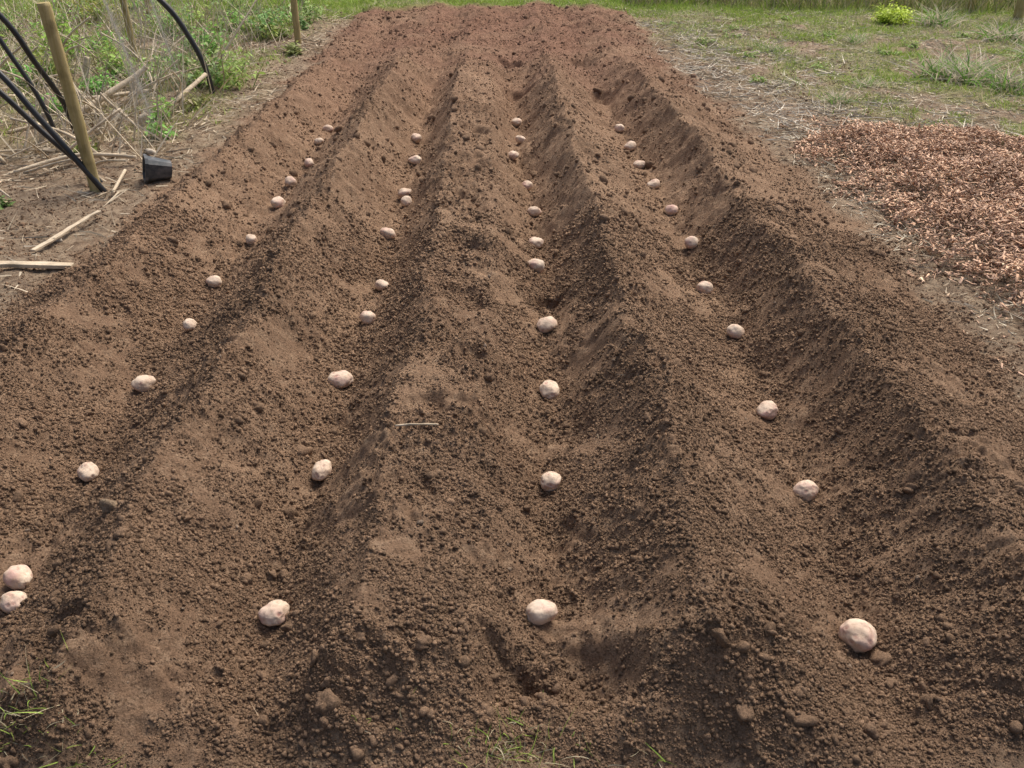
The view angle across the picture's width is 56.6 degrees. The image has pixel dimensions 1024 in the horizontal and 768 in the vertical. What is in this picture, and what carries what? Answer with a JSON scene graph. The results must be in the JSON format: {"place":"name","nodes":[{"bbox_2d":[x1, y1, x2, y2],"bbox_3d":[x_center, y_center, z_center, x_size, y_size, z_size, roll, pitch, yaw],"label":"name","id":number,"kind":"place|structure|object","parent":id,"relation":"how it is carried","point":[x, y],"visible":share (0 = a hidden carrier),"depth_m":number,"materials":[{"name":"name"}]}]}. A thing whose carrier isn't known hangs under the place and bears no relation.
{"place":"outdoors","nodes":[
{"label":"outdoors","id":0,"kind":"place"},
{"bbox_2d":[82,56,88,84],"bbox_3d":[-2.975,-2.158,6.622,0.103,0.241,0.055,-11,32,-18],"label":"wooden stake","id":1,"kind":"object","parent":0,"point":[86,62],"visible":0.42,"depth_m":6.59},
{"bbox_2d":[0,0,1023,767],"bbox_3d":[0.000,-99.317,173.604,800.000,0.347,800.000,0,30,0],"label":"ground","id":2,"kind":"structure","parent":0,"point":[140,698],"depth_m":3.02,"materials":[{"name":"soil"}]},
{"bbox_2d":[0,195,15,209],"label":"weed plant","id":3,"kind":"object","parent":2,"relation":"on","point":[3,202],"visible":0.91,"depth_m":4.49,"materials":[{"name":"green plant"}]},
{"bbox_2d":[0,591,26,613],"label":"potato","id":4,"kind":"object","parent":2,"relation":"on","point":[10,601],"visible":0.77,"depth_m":2.23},
{"bbox_2d":[0,2,33,38],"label":"weed plant","id":5,"kind":"object","parent":2,"relation":"on","point":[9,16],"visible":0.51,"depth_m":8.17,"materials":[{"name":"green plant"}]},
{"bbox_2d":[0,48,33,74],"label":"weed plant","id":6,"kind":"object","parent":2,"relation":"on","point":[9,62],"visible":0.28,"depth_m":7.00,"materials":[{"name":"green plant"}]},
{"bbox_2d":[3,565,32,589],"bbox_3d":[-1.217,0.477,2.340,0.078,0.060,0.064,37,43,28],"label":"potato","id":7,"kind":"object","parent":2,"relation":"on","point":[16,577],"visible":0.98,"depth_m":2.32,"materials":[{"name":"food"}]},
{"bbox_2d":[7,61,50,85],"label":"weed plant","id":8,"kind":"object","parent":2,"relation":"on","point":[28,69],"visible":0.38,"depth_m":6.63,"materials":[{"name":"green plant"}]},
{"bbox_2d":[0,36,59,135],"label":"black hose","id":9,"kind":"object","parent":2,"relation":"on","point":[26,78],"visible":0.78,"depth_m":5.12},
{"bbox_2d":[0,261,73,268],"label":"stick","id":10,"kind":"object","parent":2,"relation":"on","point":[35,264],"visible":0.92,"depth_m":3.85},
{"bbox_2d":[0,12,74,135],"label":"black hose","id":11,"kind":"object","parent":2,"relation":"on","point":[26,49],"visible":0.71,"depth_m":5.21,"materials":[{"name":"plastic"}]},
{"bbox_2d":[17,45,73,85],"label":"weed plant","id":12,"kind":"object","parent":2,"relation":"on","point":[53,70],"visible":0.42,"depth_m":6.67,"materials":[{"name":"green plant"}]},
{"bbox_2d":[29,93,63,113],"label":"weed plant","id":13,"kind":"object","parent":2,"relation":"on","point":[58,103],"visible":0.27,"depth_m":6.00,"materials":[{"name":"green plant"}]},
{"bbox_2d":[0,89,102,181],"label":"black hose","id":14,"kind":"object","parent":2,"relation":"on","point":[25,115],"visible":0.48,"depth_m":4.61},
{"bbox_2d":[18,0,87,33],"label":"weed plant","id":15,"kind":"object","parent":2,"relation":"on","point":[35,23],"visible":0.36,"depth_m":8.34,"materials":[{"name":"green plant"}]},
{"bbox_2d":[0,70,106,191],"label":"black hose","id":16,"kind":"object","parent":2,"relation":"on","point":[33,111],"visible":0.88,"depth_m":4.54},
{"bbox_2d":[20,2,93,55],"bbox_3d":[-3.656,-2.804,7.558,0.555,0.382,0.506,0,30,0],"label":"weed plant","id":17,"kind":"object","parent":2,"relation":"on","point":[59,24],"visible":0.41,"depth_m":7.61,"materials":[{"name":"green plant"}]},
{"bbox_2d":[41,35,87,58],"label":"weed plant","id":18,"kind":"object","parent":2,"relation":"on","point":[72,51],"visible":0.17,"depth_m":7.46,"materials":[{"name":"green plant"}]},
{"bbox_2d":[30,210,100,251],"bbox_3d":[-1.960,-0.678,4.187,0.028,0.018,0.456,8,32,13],"label":"stick","id":19,"kind":"object","parent":2,"relation":"on","point":[59,235],"visible":1,"depth_m":4.16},
{"bbox_2d":[36,2,100,192],"bbox_3d":[-2.091,-1.297,4.534,0.121,0.984,0.061,9,32,16],"label":"wooden stake","id":20,"kind":"object","parent":2,"relation":"on","point":[45,9],"visible":0.84,"depth_m":4.46,"materials":[{"name":"wood"}]},
{"bbox_2d":[13,153,136,173],"bbox_3d":[-2.292,-1.176,4.992,0.603,0.051,0.107,-12,32,-19],"label":"stick","id":21,"kind":"object","parent":2,"relation":"on","point":[52,160],"visible":0.83,"depth_m":4.99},
{"bbox_2d":[77,462,98,481],"bbox_3d":[-1.225,0.255,2.747,0.058,0.051,0.068,-3,38,-26],"label":"potato","id":22,"kind":"object","parent":2,"relation":"on","point":[87,471],"visible":0.99,"depth_m":2.73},
{"bbox_2d":[79,0,106,21],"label":"weed plant","id":23,"kind":"object","parent":2,"relation":"on","point":[86,3],"visible":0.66,"depth_m":8.78,"materials":[{"name":"green plant"}]},
{"bbox_2d":[77,71,118,94],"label":"weed plant","id":24,"kind":"object","parent":2,"relation":"on","point":[98,81],"visible":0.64,"depth_m":6.47,"materials":[{"name":"green plant"}]},
{"bbox_2d":[56,0,143,23],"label":"weed plant","id":25,"kind":"object","parent":2,"relation":"on","point":[81,10],"visible":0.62,"depth_m":8.78,"materials":[{"name":"green plant"}]},
{"bbox_2d":[83,23,127,52],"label":"weed plant","id":26,"kind":"object","parent":2,"relation":"on","point":[99,35],"visible":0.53,"depth_m":7.72,"materials":[{"name":"green plant"}]},
{"bbox_2d":[62,88,152,99],"bbox_3d":[-2.680,-1.887,6.223,0.624,0.063,0.267,-5,31,-8],"label":"stick","id":27,"kind":"object","parent":2,"relation":"on","point":[118,93],"visible":0.3,"depth_m":6.19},
{"bbox_2d":[98,50,126,78],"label":"weed plant","id":28,"kind":"object","parent":2,"relation":"on","point":[114,70],"visible":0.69,"depth_m":6.82,"materials":[{"name":"green plant"}]},
{"bbox_2d":[82,65,146,113],"bbox_3d":[-2.517,-1.837,5.965,0.526,0.251,0.045,-26,39,-37],"label":"stick","id":29,"kind":"object","parent":2,"relation":"on","point":[120,85],"visible":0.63,"depth_m":5.97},
{"bbox_2d":[86,36,150,78],"bbox_3d":[-2.887,-2.368,6.910,0.448,0.278,0.394,11,32,18],"label":"weed plant","id":30,"kind":"object","parent":2,"relation":"on","point":[110,58],"visible":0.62,"depth_m":6.90,"materials":[{"name":"green plant"}]},
{"bbox_2d":[111,169,125,194],"bbox_3d":[-1.960,-1.009,4.735,0.015,0.035,0.304,-4,30,-7],"label":"stick","id":31,"kind":"object","parent":2,"relation":"on","point":[119,180],"visible":0.98,"depth_m":4.72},
{"bbox_2d":[0,0,256,197],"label":"dead stalk pile","id":32,"kind":"object","parent":2,"relation":"on","point":[71,147],"visible":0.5,"depth_m":5.81,"materials":[{"name":"plant"}]},
{"bbox_2d":[120,0,139,61],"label":"wooden stake","id":33,"kind":"object","parent":2,"relation":"on","point":[128,22],"visible":0.52,"depth_m":7.19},
{"bbox_2d":[131,375,155,392],"bbox_3d":[-1.217,-0.001,3.139,0.060,0.056,0.079,29,27,21],"label":"potato","id":34,"kind":"object","parent":2,"relation":"on","point":[142,383],"visible":0.92,"depth_m":3.12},
{"bbox_2d":[118,56,172,84],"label":"weed plant","id":35,"kind":"object","parent":2,"relation":"on","point":[140,67],"visible":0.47,"depth_m":6.70,"materials":[{"name":"green plant"}]},
{"bbox_2d":[102,0,191,154],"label":"wire netting","id":36,"kind":"object","parent":2,"relation":"on","point":[127,54],"visible":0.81,"depth_m":5.62,"materials":[{"name":"metal"}]},
{"bbox_2d":[0,0,304,162],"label":"dead stems","id":37,"kind":"object","parent":2,"relation":"on","point":[87,93],"visible":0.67,"depth_m":6.65,"materials":[{"name":"plant"}]},
{"bbox_2d":[142,154,171,182],"bbox_3d":[-1.798,-1.091,4.818,0.130,0.128,0.128,-4,30,-27],"label":"plant pot","id":38,"kind":"object","parent":2,"relation":"on","point":[154,169],"visible":1,"depth_m":4.78,"materials":[{"name":"plastic"}]},
{"bbox_2d":[145,95,174,121],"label":"weed plant","id":39,"kind":"object","parent":2,"relation":"on","point":[165,110],"visible":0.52,"depth_m":5.84,"materials":[{"name":"green plant"}]},
{"bbox_2d":[144,113,177,139],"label":"weed plant","id":40,"kind":"object","parent":2,"relation":"on","point":[150,129],"visible":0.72,"depth_m":5.49,"materials":[{"name":"green plant"}]},
{"bbox_2d":[131,1,207,36],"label":"weed plant","id":41,"kind":"object","parent":2,"relation":"on","point":[197,11],"visible":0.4,"depth_m":8.25,"materials":[{"name":"green plant"}]},
{"bbox_2d":[144,2,194,37],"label":"weed plant","id":42,"kind":"object","parent":2,"relation":"on","point":[165,21],"visible":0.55,"depth_m":8.20,"materials":[{"name":"green plant"}]},
{"bbox_2d":[150,48,188,70],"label":"weed plant","id":43,"kind":"object","parent":2,"relation":"on","point":[168,59],"visible":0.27,"depth_m":7.08,"materials":[{"name":"green plant"}]},
{"bbox_2d":[136,72,206,123],"bbox_3d":[-2.142,-1.819,6.026,0.045,0.150,0.786,8,31,14],"label":"stick","id":44,"kind":"object","parent":2,"relation":"on","point":[194,84],"visible":0.6,"depth_m":6.13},
{"bbox_2d":[157,0,214,93],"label":"black hose","id":45,"kind":"object","parent":2,"relation":"on","point":[176,17],"visible":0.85,"depth_m":6.29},
{"bbox_2d":[183,318,196,330],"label":"potato","id":46,"kind":"object","parent":2,"relation":"on","point":[189,324],"visible":0.92,"depth_m":3.49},
{"bbox_2d":[176,3,206,28],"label":"weed plant","id":47,"kind":"object","parent":2,"relation":"on","point":[193,23],"visible":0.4,"depth_m":8.58,"materials":[{"name":"green plant"}]},
{"bbox_2d":[166,41,217,84],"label":"weed plant","id":48,"kind":"object","parent":2,"relation":"on","point":[192,72],"visible":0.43,"depth_m":6.65,"materials":[{"name":"green plant"}]},
{"bbox_2d":[157,23,237,54],"bbox_3d":[-2.453,-2.750,7.552,0.515,0.249,0.516,13,32,21],"label":"weed plant","id":49,"kind":"object","parent":2,"relation":"on","point":[208,41],"visible":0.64,"depth_m":7.54,"materials":[{"name":"green plant"}]},
{"bbox_2d":[183,92,212,110],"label":"weed plant","id":50,"kind":"object","parent":2,"relation":"on","point":[191,102],"visible":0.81,"depth_m":6.09,"materials":[{"name":"green plant"}]},
{"bbox_2d":[170,25,228,51],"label":"weed plant","id":51,"kind":"object","parent":2,"relation":"on","point":[202,38],"visible":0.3,"depth_m":7.67,"materials":[{"name":"green plant"}]},
{"bbox_2d":[166,51,233,89],"bbox_3d":[-2.178,-2.176,6.606,0.477,0.254,0.388,-19,35,-29],"label":"weed plant","id":52,"kind":"object","parent":2,"relation":"on","point":[191,75],"visible":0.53,"depth_m":6.58,"materials":[{"name":"green plant"}]},
{"bbox_2d":[206,275,221,287],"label":"potato","id":53,"kind":"object","parent":2,"relation":"on","point":[214,281],"visible":1,"depth_m":3.84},
{"bbox_2d":[200,14,235,32],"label":"weed plant","id":54,"kind":"object","parent":2,"relation":"on","point":[222,22],"visible":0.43,"depth_m":8.39,"materials":[{"name":"green plant"}]},
{"bbox_2d":[199,47,252,76],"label":"weed plant","id":55,"kind":"object","parent":2,"relation":"on","point":[234,62],"visible":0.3,"depth_m":7.05,"materials":[{"name":"green plant"}]},
{"bbox_2d":[186,46,276,92],"bbox_3d":[-1.975,-2.190,6.561,0.594,0.314,0.493,11,32,17],"label":"weed plant","id":56,"kind":"object","parent":2,"relation":"on","point":[234,73],"visible":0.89,"depth_m":6.56,"materials":[{"name":"green plant"}]},
{"bbox_2d":[196,0,274,21],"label":"weed plant","id":57,"kind":"object","parent":2,"relation":"on","point":[229,5],"visible":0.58,"depth_m":8.99,"materials":[{"name":"green plant"}]},
{"bbox_2d":[218,8,262,33],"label":"weed plant","id":58,"kind":"object","parent":2,"relation":"on","point":[234,14],"visible":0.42,"depth_m":8.42,"materials":[{"name":"green plant"}]},
{"bbox_2d":[228,2,289,41],"bbox_3d":[-2.145,-3.062,8.097,0.579,0.306,0.546,0,30,0],"label":"weed plant","id":59,"kind":"object","parent":2,"relation":"on","point":[265,32],"visible":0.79,"depth_m":8.12,"materials":[{"name":"green plant"}]},
{"bbox_2d":[237,5,285,19],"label":"weed plant","id":60,"kind":"object","parent":2,"relation":"on","point":[263,8],"visible":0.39,"depth_m":8.98,"materials":[{"name":"green plant"}]},
{"bbox_2d":[242,4,291,26],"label":"weed plant","id":61,"kind":"object","parent":2,"relation":"on","point":[290,13],"visible":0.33,"depth_m":8.50,"materials":[{"name":"green plant"}]},
{"bbox_2d":[248,1,290,36],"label":"weed plant","id":62,"kind":"object","parent":2,"relation":"on","point":[263,20],"visible":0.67,"depth_m":8.15,"materials":[{"name":"green plant"}]},
{"bbox_2d":[240,17,301,39],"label":"weed plant","id":63,"kind":"object","parent":2,"relation":"on","point":[288,31],"visible":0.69,"depth_m":8.15,"materials":[{"name":"green plant"}]},
{"bbox_2d":[258,600,289,625],"bbox_3d":[-0.551,0.536,2.216,0.066,0.054,0.070,23,37,34],"label":"potato","id":64,"kind":"object","parent":2,"relation":"on","point":[273,613],"visible":0.98,"depth_m":2.20,"materials":[{"name":"food"}]},
{"bbox_2d":[270,196,285,207],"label":"potato","id":65,"kind":"object","parent":2,"relation":"on","point":[278,202],"visible":0.98,"depth_m":4.62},
{"bbox_2d":[278,40,305,56],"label":"weed plant","id":66,"kind":"object","parent":2,"relation":"on","point":[292,48],"visible":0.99,"depth_m":7.56,"materials":[{"name":"green plant"}]},
{"bbox_2d":[290,0,301,43],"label":"wooden stake","id":67,"kind":"object","parent":2,"relation":"on","point":[295,19],"visible":0.71,"depth_m":7.89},
{"bbox_2d":[275,0,327,23],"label":"weed plant","id":68,"kind":"object","parent":2,"relation":"on","point":[302,12],"visible":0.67,"depth_m":8.80,"materials":[{"name":"green plant"}]},
{"bbox_2d":[302,0,327,16],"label":"weed plant","id":69,"kind":"object","parent":2,"relation":"on","point":[316,9],"visible":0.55,"depth_m":9.18,"materials":[{"name":"green plant"}]},
{"bbox_2d":[312,459,331,480],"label":"potato","id":70,"kind":"object","parent":2,"relation":"on","point":[321,470],"visible":0.99,"depth_m":2.70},
{"bbox_2d":[328,370,352,387],"bbox_3d":[-0.574,-0.013,3.172,0.077,0.057,0.070,15,34,24],"label":"potato","id":71,"kind":"object","parent":2,"relation":"on","point":[341,379],"visible":0.98,"depth_m":3.15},
{"bbox_2d":[0,633,695,767],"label":"grass tufts","id":72,"kind":"object","parent":2,"relation":"on","point":[502,754],"visible":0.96,"depth_m":1.84,"materials":[{"name":"green plant"}]},
{"bbox_2d":[360,311,375,324],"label":"potato","id":73,"kind":"object","parent":2,"relation":"on","point":[367,317],"visible":0.98,"depth_m":3.54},
{"bbox_2d":[375,279,388,290],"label":"potato","id":74,"kind":"object","parent":2,"relation":"on","point":[380,284],"visible":0.94,"depth_m":3.86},
{"bbox_2d":[380,227,395,238],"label":"potato","id":75,"kind":"object","parent":2,"relation":"on","point":[387,233],"visible":0.96,"depth_m":4.26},
{"bbox_2d":[401,196,411,206],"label":"potato","id":76,"kind":"object","parent":2,"relation":"on","point":[406,201],"visible":0.96,"depth_m":4.66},
{"bbox_2d":[408,155,421,164],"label":"potato","id":77,"kind":"object","parent":2,"relation":"on","point":[415,159],"visible":0.87,"depth_m":5.23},
{"bbox_2d":[395,423,437,426],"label":"twig","id":78,"kind":"object","parent":2,"relation":"on","point":[414,424],"visible":1,"depth_m":2.55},
{"bbox_2d":[0,6,1023,714],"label":"straw litter","id":79,"kind":"object","parent":2,"relation":"on","point":[742,78],"visible":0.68,"depth_m":6.31,"materials":[{"name":"plant"}]},
{"bbox_2d":[0,0,1023,152],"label":"grass","id":80,"kind":"structure","parent":2,"relation":"on","point":[515,2],"depth_m":8.50,"materials":[{"name":"green plant"}]},
{"bbox_2d":[4,117,1023,753],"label":"pebbles","id":81,"kind":"object","parent":2,"relation":"on","point":[106,505],"visible":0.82,"depth_m":2.31,"materials":[{"name":"stone"}]},
{"bbox_2d":[527,206,541,216],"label":"potato","id":82,"kind":"object","parent":2,"relation":"on","point":[533,211],"visible":0.98,"depth_m":4.55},
{"bbox_2d":[527,258,544,272],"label":"potato","id":83,"kind":"object","parent":2,"relation":"on","point":[537,265],"visible":0.79,"depth_m":3.88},
{"bbox_2d":[528,237,543,248],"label":"potato","id":84,"kind":"object","parent":2,"relation":"on","point":[538,242],"visible":0.85,"depth_m":4.21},
{"bbox_2d":[525,599,557,625],"bbox_3d":[0.067,0.527,2.192,0.078,0.053,0.060,-5,32,-9],"label":"potato","id":85,"kind":"object","parent":2,"relation":"on","point":[538,612],"visible":0.97,"depth_m":2.17,"materials":[{"name":"food"}]},
{"bbox_2d":[536,316,557,333],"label":"potato","id":86,"kind":"object","parent":2,"relation":"on","point":[545,325],"visible":0.97,"depth_m":3.46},
{"bbox_2d":[539,380,559,399],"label":"potato","id":87,"kind":"object","parent":2,"relation":"on","point":[549,389],"visible":1,"depth_m":3.09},
{"bbox_2d":[540,471,560,490],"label":"potato","id":88,"kind":"object","parent":2,"relation":"on","point":[550,480],"visible":1,"depth_m":2.63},
{"bbox_2d":[665,205,677,215],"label":"potato","id":89,"kind":"object","parent":2,"relation":"on","point":[671,210],"visible":1,"depth_m":4.55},
{"bbox_2d":[684,236,698,248],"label":"potato","id":90,"kind":"object","parent":2,"relation":"on","point":[691,242],"visible":1,"depth_m":4.16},
{"bbox_2d":[696,281,712,293],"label":"potato","id":91,"kind":"object","parent":2,"relation":"on","point":[704,287],"visible":0.88,"depth_m":3.83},
{"bbox_2d":[726,324,744,338],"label":"potato","id":92,"kind":"object","parent":2,"relation":"on","point":[735,331],"visible":1,"depth_m":3.44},
{"bbox_2d":[756,401,777,419],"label":"potato","id":93,"kind":"object","parent":2,"relation":"on","point":[767,410],"visible":0.99,"depth_m":3.00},
{"bbox_2d":[745,38,798,53],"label":"daylily clump","id":94,"kind":"object","parent":2,"relation":"on","point":[769,48],"visible":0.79,"depth_m":7.67,"materials":[{"name":"green plant"}]},
{"bbox_2d":[793,480,818,501],"bbox_3d":[0.816,0.295,2.638,0.081,0.054,0.060,-6,44,-21],"label":"potato","id":95,"kind":"object","parent":2,"relation":"on","point":[807,490],"visible":0.89,"depth_m":2.62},
{"bbox_2d":[620,0,1016,12],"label":"tall dry grass","id":96,"kind":"structure","parent":2,"relation":"on","point":[867,3],"depth_m":9.53,"materials":[{"name":"plant"}]},
{"bbox_2d":[812,87,864,105],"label":"daylily clump","id":97,"kind":"object","parent":2,"relation":"on","point":[833,98],"visible":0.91,"depth_m":6.24,"materials":[{"name":"green plant"}]},
{"bbox_2d":[835,30,871,44],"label":"daylily clump","id":98,"kind":"object","parent":2,"relation":"on","point":[853,38],"visible":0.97,"depth_m":8.00,"materials":[{"name":"green plant"}]},
{"bbox_2d":[838,618,876,652],"bbox_3d":[0.789,0.573,2.166,0.084,0.068,0.078,25,40,29],"label":"potato","id":99,"kind":"object","parent":2,"relation":"on","point":[857,635],"visible":0.98,"depth_m":2.14,"materials":[{"name":"food"}]},
{"bbox_2d":[846,73,893,91],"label":"daylily clump","id":100,"kind":"object","parent":2,"relation":"on","point":[866,82],"visible":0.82,"depth_m":6.62,"materials":[{"name":"green plant"}]},
{"bbox_2d":[871,0,917,24],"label":"yellow green spurge","id":101,"kind":"object","parent":2,"relation":"on","point":[897,15],"visible":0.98,"depth_m":8.77,"materials":[{"name":"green plant"}]},
{"bbox_2d":[772,107,1023,375],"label":"wood chips","id":102,"kind":"object","parent":2,"relation":"on","point":[893,143],"visible":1,"depth_m":4.65,"materials":[{"name":"wood"}]},
{"bbox_2d":[882,44,996,82],"bbox_3d":[3.121,-2.343,6.895,0.768,0.278,0.675,0,30,0],"label":"daylily clump","id":103,"kind":"object","parent":2,"relation":"on","point":[933,68],"visible":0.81,"depth_m":6.86,"materials":[{"name":"green plant"}]},
{"bbox_2d":[909,0,981,28],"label":"daylily clump","id":104,"kind":"object","parent":2,"relation":"on","point":[935,20],"visible":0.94,"depth_m":8.65,"materials":[{"name":"green plant"}]},
{"bbox_2d":[906,44,1018,88],"bbox_3d":[3.234,-2.243,6.740,0.765,0.323,0.675,-18,35,-28],"label":"daylily clump","id":105,"kind":"object","parent":2,"relation":"on","point":[964,79],"visible":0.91,"depth_m":6.72,"materials":[{"name":"green plant"}]},
{"bbox_2d":[914,39,1022,78],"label":"daylily clump","id":106,"kind":"object","parent":2,"relation":"on","point":[955,58],"visible":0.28,"depth_m":7.00,"materials":[{"name":"green plant"}]},
{"bbox_2d":[961,47,1023,96],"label":"daylily clump","id":107,"kind":"object","parent":2,"relation":"on","point":[1009,80],"visible":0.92,"depth_m":6.52,"materials":[{"name":"green plant"}]},
{"bbox_2d":[961,14,1023,43],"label":"daylily clump","id":108,"kind":"object","parent":2,"relation":"on","point":[990,36],"visible":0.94,"depth_m":8.07,"materials":[{"name":"green plant"}]},
{"bbox_2d":[1002,33,1023,63],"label":"daylily clump","id":109,"kind":"object","parent":2,"relation":"on","point":[1016,50],"visible":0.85,"depth_m":7.41,"materials":[{"name":"green plant"}]},
{"bbox_2d":[1013,0,1023,18],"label":"fence post","id":110,"kind":"object","parent":2,"relation":"on","point":[1019,9],"visible":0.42,"depth_m":9.01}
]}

